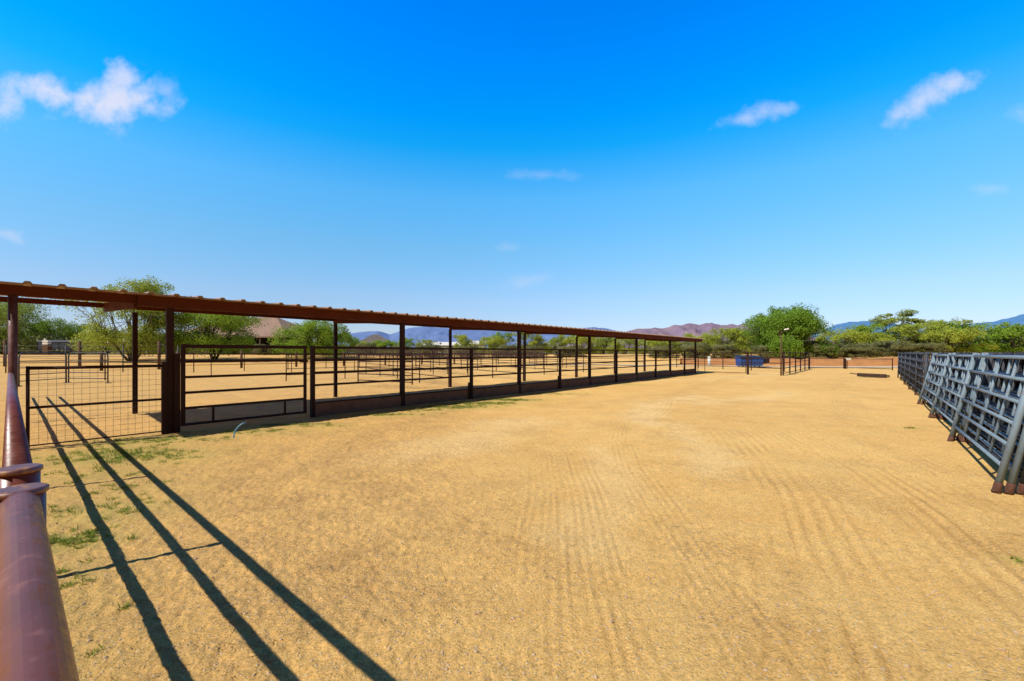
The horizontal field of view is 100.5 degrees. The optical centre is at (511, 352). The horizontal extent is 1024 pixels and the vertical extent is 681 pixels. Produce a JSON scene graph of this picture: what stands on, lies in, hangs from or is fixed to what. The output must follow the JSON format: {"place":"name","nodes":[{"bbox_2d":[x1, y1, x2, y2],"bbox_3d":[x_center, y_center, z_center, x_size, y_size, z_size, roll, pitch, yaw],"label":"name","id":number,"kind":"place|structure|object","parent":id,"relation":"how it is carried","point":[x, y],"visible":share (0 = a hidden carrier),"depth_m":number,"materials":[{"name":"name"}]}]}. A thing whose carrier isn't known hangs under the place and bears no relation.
{"place":"outdoors","nodes":[
{"label":"outdoors","id":0,"kind":"place"},
{"bbox_2d":[361,334,388,349],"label":"house","id":1,"kind":"structure","parent":0,"point":[371,338],"depth_m":147.57,"materials":[{"name":"paint"}]},
{"bbox_2d":[338,327,622,352],"bbox_3d":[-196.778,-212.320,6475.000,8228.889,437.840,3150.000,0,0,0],"label":"mountains","id":2,"kind":"structure","parent":0,"point":[434,334],"depth_m":6513.65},
{"bbox_2d":[0,353,1023,680],"bbox_3d":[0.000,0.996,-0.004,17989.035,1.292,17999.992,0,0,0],"label":"ground","id":3,"kind":"structure","parent":0,"point":[826,411],"depth_m":3.87,"materials":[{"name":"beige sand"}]},
{"bbox_2d":[0,372,42,488],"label":"pipe fence","id":4,"kind":"object","parent":3,"relation":"on","point":[19,466],"visible":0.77,"depth_m":1.40,"materials":[{"name":"brown metal"}]},
{"bbox_2d":[0,296,72,354],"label":"mesquite tree","id":5,"kind":"object","parent":3,"relation":"on","point":[24,309],"visible":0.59,"depth_m":85.14,"materials":[{"name":"green plant"}]},
{"bbox_2d":[0,483,79,680],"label":"pipe fence","id":6,"kind":"object","parent":3,"relation":"on","point":[35,642],"visible":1,"depth_m":0.55,"materials":[{"name":"brown metal"}]},
{"bbox_2d":[18,352,66,386],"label":"corral panel","id":7,"kind":"object","parent":3,"relation":"on","point":[19,367],"visible":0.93,"depth_m":21.27,"materials":[{"name":"grey metal"}]},
{"bbox_2d":[18,314,106,353],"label":"mesquite tree","id":8,"kind":"object","parent":3,"relation":"on","point":[59,324],"visible":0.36,"depth_m":90.04,"materials":[{"name":"green plant"}]},
{"bbox_2d":[37,340,105,351],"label":"stock trailer","id":9,"kind":"object","parent":3,"relation":"on","point":[61,344],"visible":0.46,"depth_m":72.90,"materials":[{"name":"grey metal"}]},
{"bbox_2d":[0,340,160,368],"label":"post fence","id":10,"kind":"object","parent":3,"relation":"on","point":[80,348],"visible":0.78,"depth_m":42.15,"materials":[{"name":"brown metal"}]},
{"bbox_2d":[66,352,108,382],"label":"corral panel","id":11,"kind":"object","parent":3,"relation":"on","point":[107,372],"visible":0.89,"depth_m":22.41,"materials":[{"name":"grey metal"}]},
{"bbox_2d":[0,345,177,372],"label":"pen fence","id":12,"kind":"object","parent":3,"relation":"on","point":[6,356],"visible":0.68,"depth_m":34.69,"materials":[{"name":"brown metal"}]},
{"bbox_2d":[55,275,195,360],"bbox_3d":[-49.786,-4.229,55.820,12.819,11.404,12.487,0,0,0],"label":"palo verde tree","id":13,"kind":"object","parent":3,"relation":"on","point":[149,338],"visible":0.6,"depth_m":54.10,"materials":[{"name":"green plant"}]},
{"bbox_2d":[145,295,268,358],"bbox_3d":[-43.013,-3.521,61.571,14.964,9.844,13.914,0,0,0],"label":"mesquite tree","id":14,"kind":"object","parent":3,"relation":"on","point":[208,336],"visible":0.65,"depth_m":60.07,"materials":[{"name":"green plant"}]},
{"bbox_2d":[18,351,454,370],"bbox_3d":[-24.478,0.747,48.334,42.741,1.905,0.240,0,0,-41],"label":"post fence","id":15,"kind":"object","parent":3,"relation":"on","point":[241,363],"visible":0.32,"depth_m":38.65,"materials":[{"name":"brown metal"}]},
{"bbox_2d":[186,317,316,354],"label":"house","id":16,"kind":"structure","parent":3,"relation":"on","point":[263,331],"depth_m":86.36,"materials":[{"name":"brown paint"}]},
{"bbox_2d":[0,353,536,379],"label":"pen fence","id":17,"kind":"object","parent":3,"relation":"on","point":[221,353],"visible":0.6,"depth_m":29.27,"materials":[{"name":"brown metal"}]},
{"bbox_2d":[268,320,350,357],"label":"mesquite tree","id":18,"kind":"object","parent":3,"relation":"on","point":[309,329],"visible":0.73,"depth_m":70.20,"materials":[{"name":"green plant"}]},
{"bbox_2d":[180,353,497,371],"bbox_3d":[-15.141,0.830,46.981,0.070,1.741,40.074,0,0,41],"label":"pen fence","id":19,"kind":"object","parent":3,"relation":"on","point":[342,362],"visible":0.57,"depth_m":44.48,"materials":[{"name":"brown metal"}]},
{"bbox_2d":[332,332,362,352],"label":"desert tree","id":20,"kind":"object","parent":3,"relation":"on","point":[354,343],"visible":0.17,"depth_m":109.81,"materials":[{"name":"green plant"}]},
{"bbox_2d":[0,281,702,434],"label":"shade shelter","id":21,"kind":"object","parent":3,"relation":"on","point":[125,299],"visible":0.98,"depth_m":10.41,"materials":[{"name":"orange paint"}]},
{"bbox_2d":[26,362,166,447],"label":"gate","id":22,"kind":"structure","parent":21,"relation":"attached to","point":[163,384],"depth_m":7.63,"materials":[{"name":"brown metal"}]},
{"bbox_2d":[181,344,307,425],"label":"pipe gate","id":23,"kind":"structure","parent":21,"relation":"attached to","point":[184,392],"depth_m":9.33,"materials":[{"name":"brown metal"}]},
{"bbox_2d":[310,346,401,417],"bbox_3d":[-4.135,0.730,11.583,0.135,1.800,2.665,0,0,40],"label":"rail panel","id":24,"kind":"object","parent":3,"relation":"on","point":[323,408],"visible":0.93,"depth_m":11.29,"materials":[{"name":"brown paint"}]},
{"bbox_2d":[175,348,544,357],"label":"board fence","id":25,"kind":"object","parent":3,"relation":"on","point":[445,351],"visible":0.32,"depth_m":77.96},
{"bbox_2d":[357,354,412,384],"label":"pipe gate","id":26,"kind":"structure","parent":3,"relation":"on","point":[358,367],"depth_m":19.77,"materials":[{"name":"brown metal"}]},
{"bbox_2d":[373,339,398,353],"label":"desert tree","id":27,"kind":"object","parent":3,"relation":"on","point":[384,343],"visible":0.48,"depth_m":107.35,"materials":[{"name":"green plant"}]},
{"bbox_2d":[366,354,448,386],"bbox_3d":[-6.996,0.875,26.002,0.060,1.650,15.060,0,0,-33],"label":"pen fence","id":28,"kind":"object","parent":3,"relation":"on","point":[419,361],"visible":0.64,"depth_m":22.82,"materials":[{"name":"brown metal"}]},
{"bbox_2d":[286,353,562,380],"bbox_3d":[-3.650,0.875,34.630,0.060,1.650,28.061,0,0,40],"label":"pen fence","id":29,"kind":"object","parent":3,"relation":"on","point":[393,363],"visible":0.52,"depth_m":28.12,"materials":[{"name":"brown metal"}]},
{"bbox_2d":[405,347,470,405],"bbox_3d":[-2.329,0.725,13.739,0.105,1.781,2.680,0,0,40],"label":"rail panel","id":30,"kind":"object","parent":3,"relation":"on","point":[431,397],"visible":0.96,"depth_m":13.64,"materials":[{"name":"brown paint"}]},
{"bbox_2d":[453,334,477,352],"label":"desert tree","id":31,"kind":"object","parent":3,"relation":"on","point":[462,341],"visible":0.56,"depth_m":98.64,"materials":[{"name":"green plant"}]},
{"bbox_2d":[416,353,522,377],"bbox_3d":[-3.985,0.875,31.039,0.060,1.650,17.060,0,0,-33],"label":"pen fence","id":32,"kind":"object","parent":3,"relation":"on","point":[430,366],"visible":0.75,"depth_m":27.40,"materials":[{"name":"brown metal"}]},
{"bbox_2d":[470,348,518,398],"bbox_3d":[-0.581,0.730,15.780,0.135,1.800,2.665,0,0,40],"label":"rail panel","id":33,"kind":"object","parent":3,"relation":"on","point":[479,392],"visible":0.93,"depth_m":15.55,"materials":[{"name":"brown paint"}]},
{"bbox_2d":[478,335,511,353],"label":"desert tree","id":34,"kind":"object","parent":3,"relation":"on","point":[492,342],"visible":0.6,"depth_m":97.25,"materials":[{"name":"green plant"}]},
{"bbox_2d":[461,353,575,376],"bbox_3d":[-0.431,0.875,35.237,0.060,1.650,17.060,0,0,-33],"label":"pen fence","id":35,"kind":"object","parent":3,"relation":"on","point":[477,361],"visible":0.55,"depth_m":31.51,"materials":[{"name":"brown metal"}]},
{"bbox_2d":[18,331,1023,353],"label":"desert scrub","id":36,"kind":"object","parent":3,"relation":"on","point":[1018,341],"visible":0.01,"depth_m":81.94,"materials":[{"name":"green plant"}]},
{"bbox_2d":[509,332,550,352],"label":"desert tree","id":37,"kind":"object","parent":3,"relation":"on","point":[537,340],"visible":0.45,"depth_m":97.19,"materials":[{"name":"green plant"}]},
{"bbox_2d":[521,349,559,392],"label":"rail panel","id":38,"kind":"object","parent":3,"relation":"on","point":[537,386],"visible":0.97,"depth_m":17.89,"materials":[{"name":"brown paint"}]},
{"bbox_2d":[498,353,613,371],"bbox_3d":[3.123,0.875,39.434,0.060,1.650,17.060,0,0,-33],"label":"pen fence","id":39,"kind":"object","parent":3,"relation":"on","point":[572,366],"visible":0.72,"depth_m":35.53,"materials":[{"name":"brown metal"}]},
{"bbox_2d":[543,335,571,353],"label":"desert tree","id":40,"kind":"object","parent":3,"relation":"on","point":[553,341],"visible":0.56,"depth_m":102.53,"materials":[{"name":"green plant"}]},
{"bbox_2d":[553,345,585,355],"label":"desert shrub","id":41,"kind":"object","parent":3,"relation":"on","point":[569,347],"visible":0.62,"depth_m":81.22,"materials":[{"name":"green plant"}]},
{"bbox_2d":[559,349,589,388],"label":"rail panel","id":42,"kind":"object","parent":3,"relation":"on","point":[575,382],"visible":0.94,"depth_m":19.82,"materials":[{"name":"brown paint"}]},
{"bbox_2d":[561,335,603,353],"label":"desert tree","id":43,"kind":"object","parent":3,"relation":"on","point":[582,340],"visible":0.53,"depth_m":94.36,"materials":[{"name":"green plant"}]},
{"bbox_2d":[529,353,643,370],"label":"pen fence","id":44,"kind":"object","parent":3,"relation":"on","point":[580,360],"visible":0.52,"depth_m":43.21,"materials":[{"name":"brown metal"}]},
{"bbox_2d":[584,337,618,353],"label":"desert tree","id":45,"kind":"object","parent":3,"relation":"on","point":[603,342],"visible":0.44,"depth_m":102.49,"materials":[{"name":"green plant"}]},
{"bbox_2d":[591,349,616,384],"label":"rail panel","id":46,"kind":"object","parent":3,"relation":"on","point":[604,380],"visible":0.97,"depth_m":22.08,"materials":[{"name":"brown paint"}]},
{"bbox_2d":[604,338,643,353],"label":"desert tree","id":47,"kind":"object","parent":3,"relation":"on","point":[619,346],"visible":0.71,"depth_m":97.52,"materials":[{"name":"green plant"}]},
{"bbox_2d":[615,350,636,381],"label":"rail panel","id":48,"kind":"object","parent":3,"relation":"on","point":[627,377],"visible":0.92,"depth_m":23.85,"materials":[{"name":"brown paint"}]},
{"bbox_2d":[638,350,655,379],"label":"rail panel","id":49,"kind":"object","parent":3,"relation":"on","point":[641,376],"visible":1,"depth_m":26.33,"materials":[{"name":"brown paint"}]},
{"bbox_2d":[633,339,664,353],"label":"desert tree","id":50,"kind":"object","parent":3,"relation":"on","point":[649,344],"visible":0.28,"depth_m":101.90,"materials":[{"name":"green plant"}]},
{"bbox_2d":[655,350,670,377],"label":"rail panel","id":51,"kind":"object","parent":3,"relation":"on","point":[662,373],"visible":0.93,"depth_m":28.08,"materials":[{"name":"brown paint"}]},
{"bbox_2d":[648,345,678,357],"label":"desert shrub","id":52,"kind":"object","parent":3,"relation":"on","point":[664,347],"visible":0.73,"depth_m":73.19,"materials":[{"name":"green plant"}]},
{"bbox_2d":[658,335,689,353],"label":"desert tree","id":53,"kind":"object","parent":3,"relation":"on","point":[676,345],"visible":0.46,"depth_m":92.79,"materials":[{"name":"green plant"}]},
{"bbox_2d":[671,350,684,375],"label":"rail panel","id":54,"kind":"object","parent":3,"relation":"on","point":[677,372],"visible":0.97,"depth_m":30.46,"materials":[{"name":"brown paint"}]},
{"bbox_2d":[674,342,710,357],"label":"desert shrub","id":55,"kind":"object","parent":3,"relation":"on","point":[686,347],"visible":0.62,"depth_m":71.01,"materials":[{"name":"green plant"}]},
{"bbox_2d":[680,332,723,353],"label":"desert tree","id":56,"kind":"object","parent":3,"relation":"on","point":[686,334],"visible":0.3,"depth_m":88.67,"materials":[{"name":"green plant"}]},
{"bbox_2d":[699,327,747,353],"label":"desert tree","id":57,"kind":"object","parent":3,"relation":"on","point":[727,332],"visible":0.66,"depth_m":85.36,"materials":[{"name":"green plant"}]},
{"bbox_2d":[702,344,749,357],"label":"desert shrub","id":58,"kind":"object","parent":3,"relation":"on","point":[719,348],"visible":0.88,"depth_m":69.36,"materials":[{"name":"green plant"}]},
{"bbox_2d":[676,353,784,371],"bbox_3d":[20.605,0.850,41.611,0.080,1.700,12.610,0,0,-21],"label":"pipe fence","id":59,"kind":"object","parent":3,"relation":"on","point":[698,357],"visible":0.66,"depth_m":40.34,"materials":[{"name":"brown metal"}]},
{"bbox_2d":[737,333,767,353],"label":"desert tree","id":60,"kind":"object","parent":3,"relation":"on","point":[745,342],"visible":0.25,"depth_m":83.81,"materials":[{"name":"green plant"}]},
{"bbox_2d":[735,355,769,366],"bbox_3d":[26.827,0.935,47.557,3.060,1.331,1.800,0,0,6],"label":"dumpster","id":61,"kind":"object","parent":3,"relation":"on","point":[764,361],"visible":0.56,"depth_m":46.86,"materials":[{"name":"blue paint"}]},
{"bbox_2d":[751,345,789,356],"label":"desert shrub","id":62,"kind":"object","parent":3,"relation":"on","point":[761,348],"visible":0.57,"depth_m":65.60,"materials":[{"name":"green plant"}]},
{"bbox_2d":[740,302,841,358],"bbox_3d":[43.149,-3.327,66.422,12.893,9.120,11.663,0,0,0],"label":"mesquite tree","id":63,"kind":"object","parent":3,"relation":"on","point":[805,324],"visible":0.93,"depth_m":64.25,"materials":[{"name":"green plant"}]},
{"bbox_2d":[782,351,808,375],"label":"pipe fence","id":64,"kind":"object","parent":3,"relation":"on","point":[795,361],"visible":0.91,"depth_m":32.97,"materials":[{"name":"brown metal"}]},
{"bbox_2d":[785,340,826,357],"bbox_3d":[45.035,-0.401,66.412,5.652,3.111,6.488,0,0,-32],"label":"desert shrub","id":65,"kind":"object","parent":3,"relation":"on","point":[811,354],"visible":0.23,"depth_m":64.38,"materials":[{"name":"green plant"}]},
{"bbox_2d":[803,345,844,357],"bbox_3d":[47.531,-0.024,64.007,5.890,2.229,5.131,0,0,2],"label":"desert shrub","id":66,"kind":"object","parent":3,"relation":"on","point":[838,354],"visible":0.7,"depth_m":62.85,"materials":[{"name":"green plant"}]},
{"bbox_2d":[809,358,843,368],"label":"road gate","id":67,"kind":"structure","parent":3,"relation":"on","point":[828,363],"depth_m":42.64,"materials":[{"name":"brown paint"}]},
{"bbox_2d":[829,343,858,356],"bbox_3d":[50.900,-0.339,65.649,5.101,2.548,5.856,0,0,42],"label":"desert shrub","id":68,"kind":"object","parent":3,"relation":"on","point":[843,347],"visible":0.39,"depth_m":64.85,"materials":[{"name":"green plant"}]},
{"bbox_2d":[814,327,881,349],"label":"desert tree","id":69,"kind":"object","parent":3,"relation":"on","point":[856,336],"visible":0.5,"depth_m":79.91,"materials":[{"name":"green plant"}]},
{"bbox_2d":[844,346,880,356],"bbox_3d":[52.230,-0.065,64.406,4.597,1.959,5.276,0,0,8],"label":"desert shrub","id":70,"kind":"object","parent":3,"relation":"on","point":[862,351],"visible":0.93,"depth_m":63.11,"materials":[{"name":"green plant"}]},
{"bbox_2d":[836,323,898,344],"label":"desert tree","id":71,"kind":"object","parent":3,"relation":"on","point":[874,327],"visible":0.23,"depth_m":85.99,"materials":[{"name":"green plant"}]},
{"bbox_2d":[856,342,904,355],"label":"desert shrub","id":72,"kind":"object","parent":3,"relation":"on","point":[872,344],"visible":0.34,"depth_m":66.35,"materials":[{"name":"green plant"}]},
{"bbox_2d":[851,332,916,351],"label":"desert tree","id":73,"kind":"object","parent":3,"relation":"on","point":[885,337],"visible":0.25,"depth_m":79.54,"materials":[{"name":"green plant"}]},
{"bbox_2d":[870,340,912,355],"bbox_3d":[57.599,-0.590,64.617,5.644,2.829,6.479,0,0,43],"label":"desert shrub","id":74,"kind":"object","parent":3,"relation":"on","point":[898,346],"visible":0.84,"depth_m":63.97,"materials":[{"name":"green plant"}]},
{"bbox_2d":[868,308,932,341],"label":"desert tree","id":75,"kind":"object","parent":3,"relation":"on","point":[903,318],"visible":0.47,"depth_m":87.02,"materials":[{"name":"green plant"}]},
{"bbox_2d":[904,352,911,384],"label":"livestock panel","id":76,"kind":"object","parent":3,"relation":"on","point":[906,369],"visible":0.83,"depth_m":20.99,"materials":[{"name":"grey metal"}]},
{"bbox_2d":[908,352,915,388],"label":"livestock panel","id":77,"kind":"object","parent":3,"relation":"on","point":[911,368],"visible":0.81,"depth_m":18.07,"materials":[{"name":"grey metal"}]},
{"bbox_2d":[898,343,933,354],"bbox_3d":[61.325,-0.477,66.142,5.760,2.286,5.018,0,0,22],"label":"desert shrub","id":78,"kind":"object","parent":3,"relation":"on","point":[918,346],"visible":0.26,"depth_m":65.00,"materials":[{"name":"green plant"}]},
{"bbox_2d":[914,352,927,403],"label":"livestock panel","id":79,"kind":"object","parent":3,"relation":"on","point":[923,361],"visible":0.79,"depth_m":14.90,"materials":[{"name":"grey metal"}]},
{"bbox_2d":[887,321,956,352],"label":"desert tree","id":80,"kind":"object","parent":3,"relation":"on","point":[909,332],"visible":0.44,"depth_m":76.75,"materials":[{"name":"green plant"}]},
{"bbox_2d":[917,353,951,416],"bbox_3d":[11.617,0.811,11.758,0.085,1.640,3.634,17,11,39],"label":"livestock panel","id":81,"kind":"object","parent":3,"relation":"on","point":[930,381],"visible":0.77,"depth_m":11.81,"materials":[{"name":"grey metal"}]},
{"bbox_2d":[920,342,952,352],"bbox_3d":[65.474,-0.529,66.186,5.168,2.297,4.502,0,0,-25],"label":"desert shrub","id":82,"kind":"object","parent":3,"relation":"on","point":[941,348],"visible":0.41,"depth_m":64.93,"materials":[{"name":"green plant"}]},
{"bbox_2d":[921,353,955,418],"bbox_3d":[11.585,0.805,11.626,0.084,1.640,3.634,14,9,39],"label":"livestock panel","id":83,"kind":"object","parent":3,"relation":"on","point":[937,414],"visible":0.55,"depth_m":11.57,"materials":[{"name":"grey metal"}]},
{"bbox_2d":[911,316,979,352],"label":"desert tree","id":84,"kind":"object","parent":3,"relation":"on","point":[956,322],"visible":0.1,"depth_m":81.84,"materials":[{"name":"green plant"}]},
{"bbox_2d":[929,353,980,440],"bbox_3d":[9.228,0.807,8.959,0.084,1.640,3.634,15,10,39],"label":"livestock panel","id":85,"kind":"object","parent":3,"relation":"on","point":[946,389],"visible":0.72,"depth_m":8.93,"materials":[{"name":"grey metal"}]},
{"bbox_2d":[915,325,999,353],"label":"desert tree","id":86,"kind":"object","parent":3,"relation":"on","point":[961,336],"visible":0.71,"depth_m":72.10,"materials":[{"name":"green plant"}]},
{"bbox_2d":[934,353,983,440],"bbox_3d":[9.346,0.805,8.960,0.084,1.640,3.634,15,9,39],"label":"livestock panel","id":87,"kind":"object","parent":3,"relation":"on","point":[965,410],"visible":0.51,"depth_m":8.80,"materials":[{"name":"grey metal"}]},
{"bbox_2d":[939,352,993,442],"bbox_3d":[9.257,0.802,8.746,0.084,1.640,3.634,13,8,39],"label":"livestock panel","id":88,"kind":"object","parent":3,"relation":"on","point":[980,395],"visible":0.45,"depth_m":7.47,"materials":[{"name":"grey metal"}]},
{"bbox_2d":[937,321,1020,353],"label":"desert tree","id":89,"kind":"object","parent":3,"relation":"on","point":[985,338],"visible":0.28,"depth_m":77.84,"materials":[{"name":"green plant"}]},
{"bbox_2d":[947,353,1023,493],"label":"livestock panel","id":90,"kind":"object","parent":3,"relation":"on","point":[1003,464],"visible":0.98,"depth_m":5.54,"materials":[{"name":"grey metal"}]},
{"bbox_2d":[959,352,1023,494],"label":"livestock panel","id":91,"kind":"object","parent":3,"relation":"on","point":[1011,484],"visible":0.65,"depth_m":5.56,"materials":[{"name":"grey metal"}]},
{"bbox_2d":[965,321,1023,353],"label":"desert tree","id":92,"kind":"object","parent":3,"relation":"on","point":[1003,325],"visible":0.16,"depth_m":83.23,"materials":[{"name":"green plant"}]},
{"bbox_2d":[969,352,1023,496],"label":"livestock panel","id":93,"kind":"object","parent":3,"relation":"on","point":[988,382],"visible":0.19,"depth_m":6.94,"materials":[{"name":"metal"}]},
{"bbox_2d":[971,359,1023,494],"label":"livestock panel","id":94,"kind":"object","parent":3,"relation":"on","point":[1020,489],"visible":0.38,"depth_m":6.04,"materials":[{"name":"grey metal"}]},
{"bbox_2d":[971,323,1023,352],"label":"desert tree","id":95,"kind":"object","parent":3,"relation":"on","point":[1009,333],"visible":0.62,"depth_m":76.72,"materials":[{"name":"green plant"}]},
{"bbox_2d":[980,352,1022,471],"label":"livestock panel","id":96,"kind":"object","parent":3,"relation":"on","point":[987,414],"visible":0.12,"depth_m":6.53,"materials":[{"name":"grey metal"}]},
{"bbox_2d":[990,352,1022,442],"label":"livestock panel","id":97,"kind":"object","parent":3,"relation":"on","point":[1015,387],"visible":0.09,"depth_m":6.60,"materials":[{"name":"metal"}]},
{"bbox_2d":[0,0,1023,352],"label":"sky","id":98,"kind":"structure","parent":0,"point":[617,165],"materials":[{"name":"blue"}]},
{"bbox_2d":[48,412,1008,680],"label":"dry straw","id":99,"kind":"object","parent":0,"point":[352,586],"visible":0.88,"depth_m":2.98,"materials":[{"name":"beige plant"}]},
{"bbox_2d":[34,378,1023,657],"bbox_3d":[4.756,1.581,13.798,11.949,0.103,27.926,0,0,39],"label":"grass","id":100,"kind":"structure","parent":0,"point":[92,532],"depth_m":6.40,"materials":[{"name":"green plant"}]},
{"bbox_2d":[540,323,834,352],"bbox_3d":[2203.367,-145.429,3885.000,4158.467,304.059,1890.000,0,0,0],"label":"mountains","id":101,"kind":"structure","parent":0,"point":[681,330],"depth_m":3992.70,"materials":[{"name":"stone"}]},
{"bbox_2d":[572,364,936,367],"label":"dirt road","id":102,"kind":"structure","parent":0,"point":[772,366],"depth_m":48.36,"materials":[{"name":"beige soil"}]},
{"bbox_2d":[680,357,897,365],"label":"earth bank","id":103,"kind":"structure","parent":0,"point":[886,361],"depth_m":51.00,"materials":[{"name":"brown soil"}]},
{"bbox_2d":[812,321,904,341],"bbox_3d":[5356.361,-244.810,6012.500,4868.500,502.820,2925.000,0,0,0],"label":"mountains","id":104,"kind":"structure","parent":0,"point":[846,325],"depth_m":6220.84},
{"bbox_2d":[908,314,1023,343],"bbox_3d":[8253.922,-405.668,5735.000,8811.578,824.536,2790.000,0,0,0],"label":"mountains","id":105,"kind":"structure","parent":0,"point":[1016,319],"depth_m":6027.04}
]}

